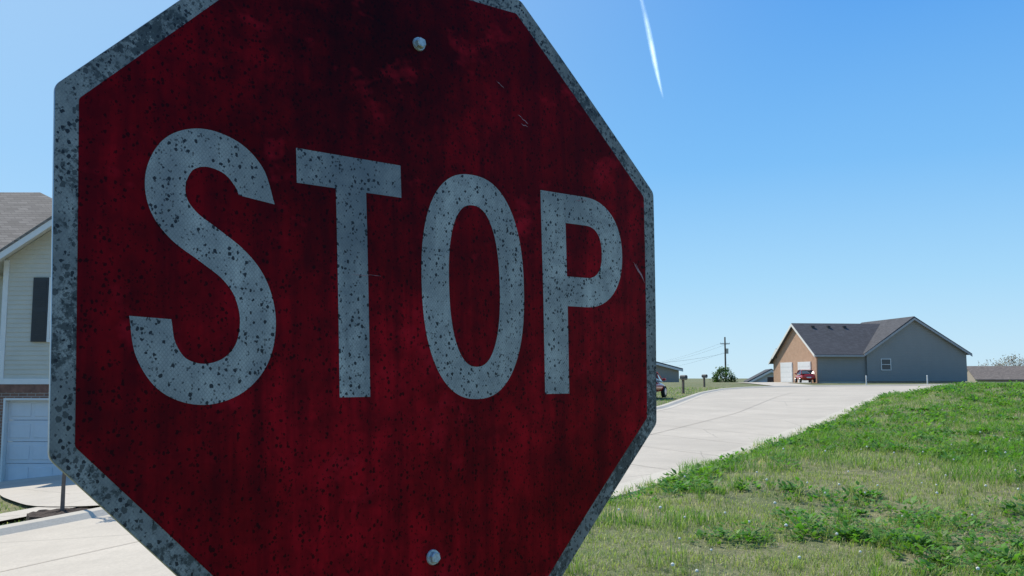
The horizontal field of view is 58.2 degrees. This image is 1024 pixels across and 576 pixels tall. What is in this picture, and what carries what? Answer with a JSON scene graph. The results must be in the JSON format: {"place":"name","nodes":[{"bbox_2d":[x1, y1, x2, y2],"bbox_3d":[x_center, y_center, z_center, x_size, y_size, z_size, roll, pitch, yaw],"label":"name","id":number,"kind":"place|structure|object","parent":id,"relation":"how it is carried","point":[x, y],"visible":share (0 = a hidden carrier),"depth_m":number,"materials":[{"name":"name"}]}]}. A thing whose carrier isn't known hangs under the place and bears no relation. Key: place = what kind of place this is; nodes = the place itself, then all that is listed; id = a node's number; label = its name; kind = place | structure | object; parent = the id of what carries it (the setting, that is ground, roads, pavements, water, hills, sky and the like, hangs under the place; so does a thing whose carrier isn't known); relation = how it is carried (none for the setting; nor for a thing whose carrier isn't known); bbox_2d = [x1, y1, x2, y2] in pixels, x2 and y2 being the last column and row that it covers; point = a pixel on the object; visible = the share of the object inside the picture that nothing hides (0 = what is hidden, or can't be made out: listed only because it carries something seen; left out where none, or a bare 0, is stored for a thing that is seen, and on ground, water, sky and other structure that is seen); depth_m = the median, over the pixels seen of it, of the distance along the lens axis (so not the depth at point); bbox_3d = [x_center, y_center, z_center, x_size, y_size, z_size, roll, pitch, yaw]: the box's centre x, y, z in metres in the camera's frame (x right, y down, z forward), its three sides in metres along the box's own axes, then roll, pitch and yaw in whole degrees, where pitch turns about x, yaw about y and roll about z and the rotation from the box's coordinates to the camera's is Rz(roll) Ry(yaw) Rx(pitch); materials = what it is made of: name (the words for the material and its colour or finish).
{"place":"outdoors","nodes":[
{"label":"outdoors","id":0,"kind":"place"},
{"bbox_2d":[6,230,51,259],"bbox_3d":[-9.350,0.037,27.082,6.700,5.278,8.080,0,-6,0],"label":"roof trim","id":1,"kind":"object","parent":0,"point":[25,248],"visible":0.06,"depth_m":23.13,"materials":[{"name":"beige plastic"}]},
{"bbox_2d":[0,216,51,251],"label":"wing roof","id":2,"kind":"structure","parent":1,"relation":"on","point":[25,234],"depth_m":22.68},
{"bbox_2d":[0,219,51,258],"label":"wing rake","id":3,"kind":"object","parent":2,"relation":"attached to","point":[25,239],"depth_m":22.68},
{"bbox_2d":[0,226,51,272],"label":"wing soffit","id":4,"kind":"structure","parent":2,"relation":"attached to","point":[20,248],"depth_m":23.10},
{"bbox_2d":[0,192,51,248],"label":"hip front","id":5,"kind":"object","parent":2,"relation":"on","point":[21,213],"visible":0.4,"depth_m":26.42,"materials":[{"name":"grey"}]},
{"bbox_2d":[3,232,51,378],"bbox_3d":[-9.350,-0.332,23.049,6.700,5.175,0.016,0,-6,0],"label":"siding","id":6,"kind":"object","parent":1,"relation":"attached to","point":[25,358],"visible":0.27,"depth_m":22.95,"materials":[{"name":"beige plastic"}]},
{"bbox_3d":[-10.985,0.539,22.937,0.970,1.480,0.005,0,-6,0],"label":"window","id":7,"kind":"object","parent":6,"relation":"attached to","visible":0},
{"bbox_2d":[30,278,48,341],"bbox_3d":[-11.745,0.537,22.917,0.390,1.600,0.035,0,-6,0],"label":"shutter","id":8,"kind":"object","parent":7,"relation":"attached to","point":[40,309],"visible":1,"depth_m":22.90,"materials":[{"name":"plastic"}]},
{"bbox_2d":[0,506,79,520],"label":"sidewalk","id":9,"kind":"structure","parent":0,"point":[13,514],"depth_m":14.99,"materials":[{"name":"concrete"}]},
{"bbox_2d":[46,277,50,341],"bbox_3d":[-11.505,0.538,22.920,0.070,1.620,0.050,0,-6,0],"label":"window frame","id":10,"kind":"object","parent":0,"point":[48,323],"visible":0.57,"depth_m":22.88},
{"bbox_2d":[0,475,97,506],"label":"driveway","id":11,"kind":"structure","parent":0,"point":[42,491],"depth_m":18.24,"materials":[{"name":"concrete"}]},
{"bbox_2d":[5,464,55,480],"bbox_3d":[-10.100,4.596,22.723,4.800,0.522,0.040,0,-6,0],"label":"garage door section","id":12,"kind":"object","parent":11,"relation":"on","point":[30,466],"visible":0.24,"depth_m":22.72,"materials":[{"name":"white metal"}]},
{"bbox_2d":[7,467,27,479],"bbox_3d":[-12.180,4.595,22.697,0.500,0.340,0.017,0,-6,0],"label":"garage door panel","id":13,"kind":"structure","parent":12,"relation":"attached to","point":[15,473],"depth_m":22.69,"materials":[{"name":"white metal"}]},
{"bbox_2d":[32,467,51,477],"bbox_3d":[-11.585,4.595,22.697,0.500,0.340,0.017,0,-6,0],"label":"garage door panel","id":14,"kind":"structure","parent":12,"relation":"attached to","point":[41,471],"depth_m":22.70,"materials":[{"name":"white metal"}]},
{"bbox_2d":[56,467,61,474],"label":"garage door panel","id":15,"kind":"structure","parent":12,"relation":"attached to","point":[58,471],"depth_m":22.69,"materials":[{"name":"white metal"}]},
{"bbox_2d":[0,387,733,524],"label":"lawn","id":16,"kind":"structure","parent":0,"point":[666,401],"depth_m":54.62,"materials":[{"name":"green plant"}]},
{"bbox_2d":[656,372,666,396],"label":"parked car","id":17,"kind":"object","parent":16,"relation":"on","point":[661,388],"visible":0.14,"depth_m":51.55,"materials":[{"name":"red paint"}]},
{"bbox_2d":[0,385,935,575],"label":"road","id":18,"kind":"structure","parent":0,"point":[51,543],"depth_m":20.89,"materials":[{"name":"concrete"}]},
{"bbox_2d":[4,387,881,570],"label":"road joints","id":19,"kind":"object","parent":18,"relation":"on","point":[633,464],"visible":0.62,"depth_m":28.74,"materials":[{"name":"grey concrete"}]},
{"bbox_2d":[0,378,1023,575],"bbox_3d":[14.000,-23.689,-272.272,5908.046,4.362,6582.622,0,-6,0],"label":"ground","id":20,"kind":"structure","parent":0,"point":[694,383],"depth_m":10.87,"materials":[{"name":"green plant"}]},
{"bbox_2d":[0,384,4,454],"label":"brick pier","id":21,"kind":"structure","parent":20,"relation":"on","point":[1,403],"depth_m":22.71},
{"bbox_2d":[0,398,8,481],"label":"jamb","id":22,"kind":"object","parent":20,"relation":"on","point":[3,463],"visible":0.69,"depth_m":22.68,"materials":[{"name":"white wood"}]},
{"bbox_2d":[5,398,48,399],"bbox_3d":[-10.100,2.755,22.831,4.798,0.049,0.220,0,-6,0],"label":"jamb top","id":23,"kind":"object","parent":22,"relation":"attached to","point":[26,398],"visible":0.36,"depth_m":22.72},
{"bbox_2d":[4,384,48,397],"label":"brick lintel","id":24,"kind":"structure","parent":23,"relation":"on","point":[26,394],"depth_m":22.75,"materials":[{"name":"brown brick"}]},
{"bbox_2d":[0,385,48,391],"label":"soldier course","id":25,"kind":"object","parent":24,"relation":"attached to","point":[24,388],"visible":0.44,"depth_m":22.75,"materials":[{"name":"brick"}]},
{"bbox_2d":[0,379,48,383],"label":"band board","id":26,"kind":"object","parent":24,"relation":"on","point":[24,381],"visible":0.11,"depth_m":22.75,"materials":[{"name":"white wood"}]},
{"bbox_2d":[0,260,9,378],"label":"corner board","id":27,"kind":"object","parent":26,"relation":"on","point":[4,308],"visible":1,"depth_m":22.93,"materials":[{"name":"white wood"}]},
{"bbox_2d":[7,420,47,441],"bbox_3d":[-10.100,3.542,22.825,4.800,0.522,0.040,0,-6,0],"label":"garage door section","id":28,"kind":"object","parent":22,"relation":"attached to","point":[31,438],"visible":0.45,"depth_m":22.80,"materials":[{"name":"white metal"}]},
{"bbox_2d":[10,424,30,437],"bbox_3d":[-12.180,3.540,22.799,0.500,0.340,0.017,0,-6,0],"label":"garage door panel","id":29,"kind":"structure","parent":28,"relation":"attached to","point":[19,430],"depth_m":22.79,"materials":[{"name":"white metal"}]},
{"bbox_2d":[8,400,48,419],"bbox_3d":[-10.100,3.014,22.876,4.800,0.522,0.040,0,-6,0],"label":"garage door section","id":30,"kind":"object","parent":28,"relation":"on","point":[31,417],"visible":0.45,"depth_m":22.84,"materials":[{"name":"white metal"}]},
{"bbox_2d":[11,402,31,415],"bbox_3d":[-12.180,3.012,22.850,0.500,0.340,0.017,0,-6,0],"label":"garage door panel","id":31,"kind":"structure","parent":30,"relation":"attached to","point":[20,408],"depth_m":22.84,"materials":[{"name":"white metal"}]},
{"bbox_2d":[35,402,48,415],"bbox_3d":[-11.585,3.012,22.850,0.500,0.340,0.017,0,-6,0],"label":"garage door panel","id":32,"kind":"structure","parent":30,"relation":"attached to","point":[41,408],"depth_m":22.84,"materials":[{"name":"white metal"}]},
{"bbox_2d":[34,424,47,437],"bbox_3d":[-11.585,3.540,22.799,0.500,0.340,0.017,0,-6,0],"label":"garage door panel","id":33,"kind":"structure","parent":28,"relation":"attached to","point":[40,430],"depth_m":22.79,"materials":[{"name":"white metal"}]},
{"bbox_2d":[6,442,51,462],"bbox_3d":[-10.100,4.069,22.774,4.800,0.522,0.040,0,-6,0],"label":"garage door section","id":34,"kind":"object","parent":22,"relation":"attached to","point":[30,445],"visible":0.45,"depth_m":22.76,"materials":[{"name":"white metal"}]},
{"bbox_2d":[9,446,28,459],"bbox_3d":[-12.180,4.067,22.748,0.500,0.340,0.017,0,-6,0],"label":"garage door panel","id":35,"kind":"structure","parent":34,"relation":"attached to","point":[18,452],"depth_m":22.74,"materials":[{"name":"white metal"}]},
{"bbox_2d":[33,446,49,459],"bbox_3d":[-11.585,4.067,22.748,0.500,0.340,0.017,0,-6,0],"label":"garage door panel","id":36,"kind":"structure","parent":34,"relation":"attached to","point":[40,452],"depth_m":22.74,"materials":[{"name":"white metal"}]},
{"bbox_2d":[12,463,52,463],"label":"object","id":37,"kind":"object","parent":20,"relation":"on","point":[32,463],"depth_m":23.18,"materials":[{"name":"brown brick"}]},
{"bbox_2d":[26,508,91,520],"bbox_3d":[-6.884,3.470,14.063,1.010,0.163,0.998,0,-6,0],"label":"mulch ring","id":38,"kind":"object","parent":20,"relation":"on","point":[43,513],"visible":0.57,"depth_m":13.97,"materials":[{"name":"brown soil"}]},
{"bbox_2d":[60,472,65,510],"bbox_3d":[-6.794,2.157,14.229,0.671,2.945,0.620,5,-7,-42],"label":"young tree","id":39,"kind":"object","parent":20,"relation":"on","point":[62,502],"depth_m":14.09,"materials":[{"name":"brown plant"}]},
{"bbox_2d":[48,0,656,575],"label":"stop sign","id":40,"kind":"object","parent":20,"relation":"on","point":[352,286],"visible":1,"depth_m":0.94,"materials":[{"name":"metal"}]},
{"bbox_2d":[0,384,941,535],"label":"curb","id":41,"kind":"structure","parent":20,"relation":"on","point":[33,524],"depth_m":13.43,"materials":[{"name":"concrete"}]},
{"bbox_2d":[656,365,678,381],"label":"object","id":42,"kind":"object","parent":20,"relation":"on","point":[670,375],"visible":0.06,"depth_m":112.84,"materials":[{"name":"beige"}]},
{"bbox_2d":[656,361,682,368],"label":"roof","id":43,"kind":"structure","parent":42,"relation":"on","point":[669,365],"depth_m":112.56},
{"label":"roof","id":44,"kind":"object","parent":42,"relation":"on","visible":0},
{"bbox_2d":[656,363,682,371],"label":"rake","id":45,"kind":"object","parent":44,"relation":"attached to","point":[663,365],"visible":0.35,"depth_m":112.48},
{"bbox_2d":[680,375,687,393],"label":"mailbox","id":46,"kind":"object","parent":20,"relation":"on","point":[683,377],"visible":0.92,"depth_m":59.10,"materials":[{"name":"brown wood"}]},
{"bbox_2d":[702,374,707,386],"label":"mailbox","id":47,"kind":"object","parent":20,"relation":"on","point":[704,376],"visible":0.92,"depth_m":77.54,"materials":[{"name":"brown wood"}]},
{"bbox_2d":[709,366,737,381],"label":"green tree","id":48,"kind":"object","parent":20,"relation":"on","point":[723,372],"visible":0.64,"depth_m":118.92,"materials":[{"name":"green plant"}]},
{"bbox_2d":[720,337,729,377],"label":"utility pole","id":49,"kind":"object","parent":20,"relation":"on","point":[725,349],"visible":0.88,"depth_m":160.61,"materials":[{"name":"brown wood"}]},
{"bbox_2d":[612,393,887,497],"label":"curb","id":50,"kind":"structure","parent":20,"relation":"on","point":[621,486],"depth_m":19.43,"materials":[{"name":"concrete"}]},
{"bbox_2d":[749,372,773,381],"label":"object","id":51,"kind":"object","parent":20,"relation":"on","point":[764,378],"visible":0.12,"depth_m":117.06,"materials":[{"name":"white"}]},
{"bbox_2d":[744,369,770,381],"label":"roof","id":52,"kind":"structure","parent":51,"relation":"on","point":[757,375],"depth_m":120.20,"materials":[{"name":"grey"}]},
{"bbox_2d":[750,370,773,381],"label":"rake","id":53,"kind":"object","parent":52,"relation":"attached to","point":[770,371],"visible":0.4,"depth_m":116.71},
{"bbox_2d":[767,377,773,381],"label":"window glass","id":54,"kind":"object","parent":51,"relation":"attached to","point":[770,379],"visible":0.43,"depth_m":116.88,"materials":[{"name":"grey glass"}]},
{"bbox_2d":[773,358,777,381],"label":"front wing","id":55,"kind":"structure","parent":20,"relation":"on","point":[775,370],"depth_m":102.26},
{"bbox_2d":[780,362,792,381],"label":"garage door","id":56,"kind":"structure","parent":20,"relation":"on","point":[787,372],"depth_m":96.33,"materials":[{"name":"white metal"}]},
{"bbox_2d":[781,378,791,381],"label":"garage panel line","id":57,"kind":"object","parent":56,"relation":"attached to","point":[786,379],"visible":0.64,"depth_m":96.50,"materials":[{"name":"white metal"}]},
{"bbox_2d":[781,373,791,376],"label":"garage panel line","id":58,"kind":"object","parent":56,"relation":"attached to","point":[786,374],"visible":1,"depth_m":96.52,"materials":[{"name":"white metal"}]},
{"bbox_2d":[781,368,791,371],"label":"garage panel line","id":59,"kind":"object","parent":56,"relation":"attached to","point":[787,370],"visible":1,"depth_m":96.40,"materials":[{"name":"white metal"}]},
{"bbox_2d":[781,363,791,366],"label":"garage panel line","id":60,"kind":"object","parent":56,"relation":"attached to","point":[787,365],"visible":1,"depth_m":96.42,"materials":[{"name":"white metal"}]},
{"bbox_2d":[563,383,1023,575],"bbox_3d":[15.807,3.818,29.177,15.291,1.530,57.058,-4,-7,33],"label":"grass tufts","id":61,"kind":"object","parent":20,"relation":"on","point":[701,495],"visible":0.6,"depth_m":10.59,"materials":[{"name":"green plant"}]},
{"bbox_2d":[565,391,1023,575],"bbox_3d":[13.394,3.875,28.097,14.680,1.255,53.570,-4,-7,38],"label":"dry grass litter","id":62,"kind":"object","parent":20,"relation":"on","point":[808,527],"visible":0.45,"depth_m":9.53,"materials":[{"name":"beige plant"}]},
{"bbox_2d":[777,329,818,382],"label":"brick front","id":63,"kind":"object","parent":20,"relation":"on","point":[794,349],"visible":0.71,"depth_m":94.62,"materials":[{"name":"brown brick"}]},
{"bbox_2d":[798,362,811,382],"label":"garage door","id":64,"kind":"structure","parent":20,"relation":"on","point":[806,367],"depth_m":91.75,"materials":[{"name":"white metal"}]},
{"bbox_2d":[798,363,809,366],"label":"garage panel line","id":65,"kind":"object","parent":64,"relation":"attached to","point":[803,364],"visible":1,"depth_m":92.29,"materials":[{"name":"white metal"}]},
{"bbox_2d":[593,404,1018,575],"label":"dandelions","id":66,"kind":"object","parent":20,"relation":"on","point":[785,525],"visible":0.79,"depth_m":10.04,"materials":[{"name":"white"}]},
{"bbox_2d":[608,380,1023,575],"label":"weeds","id":67,"kind":"object","parent":20,"relation":"on","point":[920,538],"visible":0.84,"depth_m":12.33,"materials":[{"name":"green plant"}]},
{"bbox_2d":[818,381,964,382],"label":"foundation","id":68,"kind":"object","parent":20,"relation":"on","point":[888,381],"visible":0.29,"depth_m":90.40,"materials":[{"name":"concrete"}]},
{"bbox_2d":[818,356,865,380],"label":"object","id":69,"kind":"object","parent":68,"relation":"on","point":[841,368],"visible":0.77,"depth_m":89.93,"materials":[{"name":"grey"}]},
{"bbox_2d":[773,327,792,357],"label":"roof","id":70,"kind":"structure","parent":69,"relation":"on","point":[782,343],"depth_m":97.47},
{"bbox_2d":[772,324,814,358],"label":"front rake","id":71,"kind":"object","parent":70,"relation":"attached to","point":[791,325],"visible":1,"depth_m":94.66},
{"bbox_2d":[791,323,879,355],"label":"roof","id":72,"kind":"structure","parent":69,"relation":"on","point":[834,339],"depth_m":92.73,"materials":[{"name":"grey"}]},
{"bbox_2d":[815,355,863,356],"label":"gutter","id":73,"kind":"object","parent":72,"relation":"attached to","point":[839,355],"visible":1,"depth_m":89.42,"materials":[{"name":"white metal"}]},
{"bbox_2d":[865,320,967,380],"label":"cross gable","id":74,"kind":"structure","parent":68,"relation":"on","point":[914,350],"depth_m":90.70,"materials":[{"name":"grey"}]},
{"bbox_2d":[882,359,890,369],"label":"window frame","id":75,"kind":"structure","parent":74,"relation":"attached to","point":[885,361],"depth_m":90.20,"materials":[{"name":"white plastic"}]},
{"bbox_2d":[860,316,913,353],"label":"gable roof","id":76,"kind":"structure","parent":74,"relation":"on","point":[886,328],"depth_m":92.01,"materials":[{"name":"grey"}]},
{"bbox_2d":[864,318,914,355],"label":"gable rake","id":77,"kind":"object","parent":76,"relation":"attached to","point":[890,336],"visible":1,"depth_m":90.13,"materials":[{"name":"white wood"}]},
{"bbox_2d":[914,316,971,354],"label":"gable roof","id":78,"kind":"structure","parent":74,"relation":"on","point":[942,334],"depth_m":90.81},
{"bbox_2d":[915,318,972,356],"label":"gable rake","id":79,"kind":"object","parent":78,"relation":"attached to","point":[942,336],"visible":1,"depth_m":90.76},
{"bbox_2d":[965,370,1023,381],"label":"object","id":80,"kind":"object","parent":20,"relation":"on","point":[970,377],"visible":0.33,"depth_m":146.90,"materials":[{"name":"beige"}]},
{"bbox_2d":[967,366,1023,379],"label":"roof","id":81,"kind":"structure","parent":80,"relation":"on","point":[996,372],"depth_m":148.54,"materials":[{"name":"beige"}]},
{"bbox_2d":[978,354,1023,365],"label":"bare tree line","id":82,"kind":"object","parent":20,"relation":"on","point":[1008,359],"visible":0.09,"depth_m":166.81,"materials":[{"name":"grey plant"}]},
{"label":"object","id":83,"kind":"object","parent":20,"relation":"on","visible":0},
{"bbox_2d":[0,277,2,327],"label":"siding recess","id":84,"kind":"object","parent":83,"relation":"attached to","point":[1,283],"depth_m":23.98,"materials":[{"name":"beige plastic"}]},
{"bbox_2d":[0,0,1023,377],"label":"sky","id":85,"kind":"structure","parent":0,"point":[801,161],"materials":[{"name":"blue"}]},
{"bbox_2d":[648,30,658,79],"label":"contrail","id":86,"kind":"object","parent":85,"relation":"in","point":[652,50],"visible":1,"depth_m":3089.38,"materials":[{"name":"white"}]},
{"bbox_2d":[736,382,804,385],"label":"driveway","id":87,"kind":"structure","parent":0,"point":[779,383],"depth_m":85.37,"materials":[{"name":"concrete"}]},
{"bbox_2d":[794,369,815,382],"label":"parked car","id":88,"kind":"object","parent":87,"relation":"on","point":[807,374],"visible":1,"depth_m":87.81,"materials":[{"name":"red paint"}]}
]}

